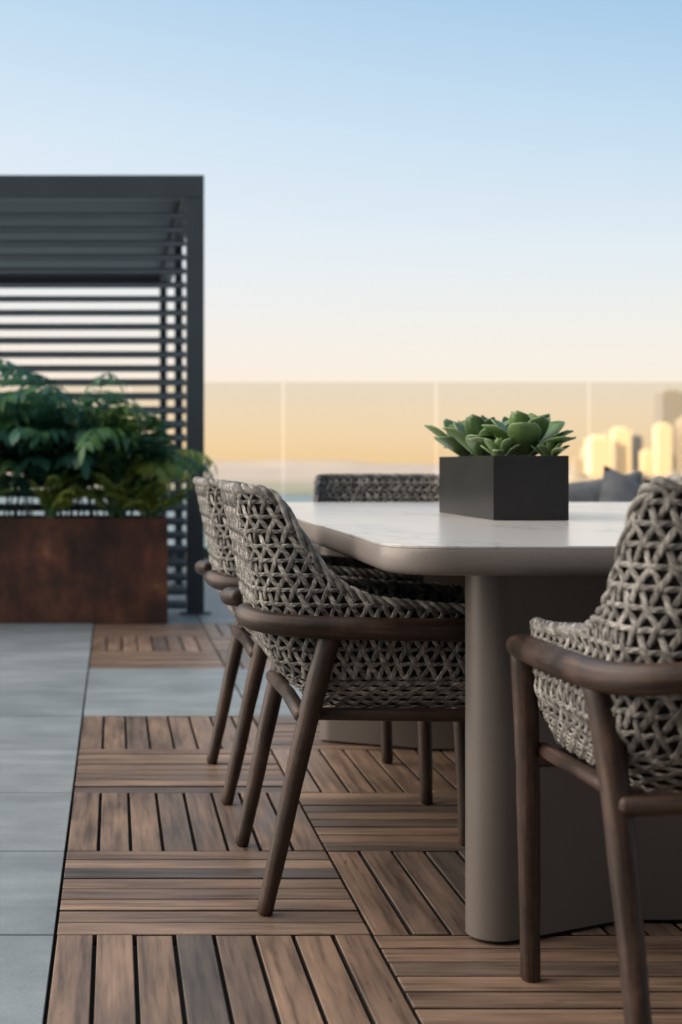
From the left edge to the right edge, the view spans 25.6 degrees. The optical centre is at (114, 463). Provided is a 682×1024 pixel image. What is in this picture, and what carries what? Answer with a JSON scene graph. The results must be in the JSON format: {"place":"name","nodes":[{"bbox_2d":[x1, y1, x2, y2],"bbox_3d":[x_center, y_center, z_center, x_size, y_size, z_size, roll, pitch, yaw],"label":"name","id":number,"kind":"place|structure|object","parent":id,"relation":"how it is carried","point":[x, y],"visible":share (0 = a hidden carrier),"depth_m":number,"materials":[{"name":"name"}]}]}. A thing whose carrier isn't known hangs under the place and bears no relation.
{"place":"outdoors","nodes":[
{"label":"outdoors","id":0,"kind":"place"},
{"bbox_2d":[0,560,302,1023],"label":"stone paving","id":1,"kind":"structure","parent":0,"point":[44,667],"depth_m":4.90,"materials":[{"name":"grey stone"}]},
{"bbox_2d":[0,515,167,622],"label":"corten planter","id":2,"kind":"object","parent":1,"relation":"on","point":[87,569],"visible":1,"depth_m":8.17,"materials":[{"name":"metal"}]},
{"bbox_2d":[0,359,217,517],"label":"fern plant","id":3,"kind":"object","parent":2,"relation":"in","point":[70,447],"visible":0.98,"depth_m":8.10,"materials":[{"name":"green plant"}]},
{"bbox_2d":[0,175,210,613],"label":"louvered pergola","id":4,"kind":"object","parent":1,"relation":"on","point":[96,231],"visible":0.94,"depth_m":8.72,"materials":[{"name":"metal"}]},
{"bbox_2d":[569,465,650,501],"bbox_3d":[3.549,0.450,8.550,2.102,0.881,0.900,0,0,0],"label":"outdoor sofa","id":5,"kind":"object","parent":1,"relation":"on","point":[611,485],"visible":0.2,"depth_m":8.60,"materials":[{"name":"grey fabric"}]},
{"bbox_2d":[0,494,312,546],"bbox_3d":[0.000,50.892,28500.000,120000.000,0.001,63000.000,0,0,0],"label":"harbour water","id":6,"kind":"structure","parent":0,"point":[297,497],"depth_m":1558.80,"materials":[{"name":"grey liquid"}]},
{"bbox_2d":[44,559,323,1023],"bbox_3d":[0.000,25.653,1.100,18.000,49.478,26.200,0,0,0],"label":"terrace slab","id":7,"kind":"structure","parent":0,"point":[92,1001],"depth_m":2.76,"materials":[{"name":"black"}]},
{"bbox_2d":[168,547,208,558],"bbox_3d":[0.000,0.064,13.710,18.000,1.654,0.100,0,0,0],"label":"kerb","id":8,"kind":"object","parent":7,"relation":"on","point":[171,555],"visible":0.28,"depth_m":13.66,"materials":[{"name":"white"}]},
{"bbox_2d":[47,624,681,1023],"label":"timber deck","id":9,"kind":"structure","parent":7,"relation":"on","point":[367,918],"depth_m":2.98,"materials":[{"name":"brown wood"}]},
{"bbox_2d":[193,477,432,804],"bbox_3d":[0.535,0.467,4.100,0.610,0.858,0.648,0,0,-1],"label":"dining chair","id":10,"kind":"object","parent":9,"relation":"on","point":[218,569],"visible":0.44,"depth_m":3.87,"materials":[{"name":"wicker"}]},
{"bbox_2d":[218,480,464,915],"bbox_3d":[0.540,0.467,3.160,0.610,0.858,0.648,0,0,0],"label":"dining chair","id":11,"kind":"object","parent":9,"relation":"on","point":[343,647],"visible":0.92,"depth_m":2.90,"materials":[{"name":"wicker"}]},
{"bbox_2d":[311,473,438,554],"bbox_3d":[1.050,0.467,5.520,0.648,0.858,0.610,0,0,0],"label":"dining chair","id":12,"kind":"object","parent":9,"relation":"on","point":[375,487],"visible":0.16,"depth_m":5.79,"materials":[{"name":"wicker"}]},
{"bbox_2d":[286,502,681,942],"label":"dining table","id":13,"kind":"object","parent":9,"relation":"on","point":[511,577],"visible":0.46,"depth_m":2.75,"materials":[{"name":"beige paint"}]},
{"bbox_2d":[424,411,575,519],"bbox_3d":[1.058,0.000,3.996,0.368,0.282,0.674,0,0,0],"label":"succulent planter","id":14,"kind":"object","parent":13,"relation":"on","point":[494,469],"visible":1,"depth_m":3.72,"materials":[{"name":"black metal"}]},
{"bbox_2d":[506,474,681,1023],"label":"dining chair","id":15,"kind":"object","parent":9,"relation":"on","point":[601,689],"visible":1,"depth_m":2.07,"materials":[{"name":"wicker"}]},
{"bbox_2d":[6,460,571,475],"bbox_3d":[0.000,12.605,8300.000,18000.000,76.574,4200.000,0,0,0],"label":"hills","id":16,"kind":"structure","parent":0,"point":[273,468],"depth_m":6463.20,"materials":[{"name":"beige"}]},
{"bbox_2d":[10,465,571,493],"bbox_3d":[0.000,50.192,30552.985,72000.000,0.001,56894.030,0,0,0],"label":"ground","id":17,"kind":"structure","parent":0,"point":[291,484],"depth_m":3905.54,"materials":[{"name":"beige"}]},
{"bbox_2d":[572,457,582,473],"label":"office tower","id":18,"kind":"structure","parent":17,"relation":"on","point":[577,464],"depth_m":2700.42,"materials":[{"name":"beige glass"}]},
{"bbox_2d":[581,447,584,473],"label":"office tower","id":19,"kind":"structure","parent":17,"relation":"on","point":[583,453],"depth_m":2750.00,"materials":[{"name":"yellow glass"}]},
{"bbox_2d":[585,435,611,477],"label":"office tower","id":20,"kind":"structure","parent":17,"relation":"on","point":[598,452],"depth_m":2600.80,"materials":[{"name":"yellow glass"}]},
{"bbox_2d":[610,427,630,474],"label":"office tower","id":21,"kind":"structure","parent":17,"relation":"on","point":[621,449],"depth_m":2700.80,"materials":[{"name":"yellow glass"}]},
{"bbox_2d":[569,471,681,484],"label":"sea","id":22,"kind":"structure","parent":17,"relation":"on","point":[576,477],"depth_m":2467.67,"materials":[{"name":"beige liquid"}]},
{"bbox_2d":[631,435,641,471],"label":"office tower","id":23,"kind":"structure","parent":17,"relation":"on","point":[636,444],"depth_m":2800.00,"materials":[{"name":"grey glass"}]},
{"bbox_2d":[640,450,651,474],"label":"office tower","id":24,"kind":"structure","parent":17,"relation":"on","point":[646,462],"depth_m":2660.00,"materials":[{"name":"yellow glass"}]},
{"bbox_2d":[653,423,671,476],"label":"office tower","id":25,"kind":"structure","parent":17,"relation":"on","point":[662,449],"depth_m":2600.80,"materials":[{"name":"yellow glass"}]},
{"bbox_2d":[654,389,681,470],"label":"office tower","id":26,"kind":"structure","parent":17,"relation":"on","point":[668,406],"depth_m":3100.80,"materials":[{"name":"beige glass"}]},
{"bbox_2d":[675,416,681,472],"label":"office tower","id":27,"kind":"structure","parent":17,"relation":"on","point":[678,444],"depth_m":2621.34,"materials":[{"name":"yellow glass"}]},
{"bbox_2d":[0,0,681,464],"label":"sky","id":28,"kind":"structure","parent":0,"point":[418,213],"materials":[{"name":"blue"}]}
]}

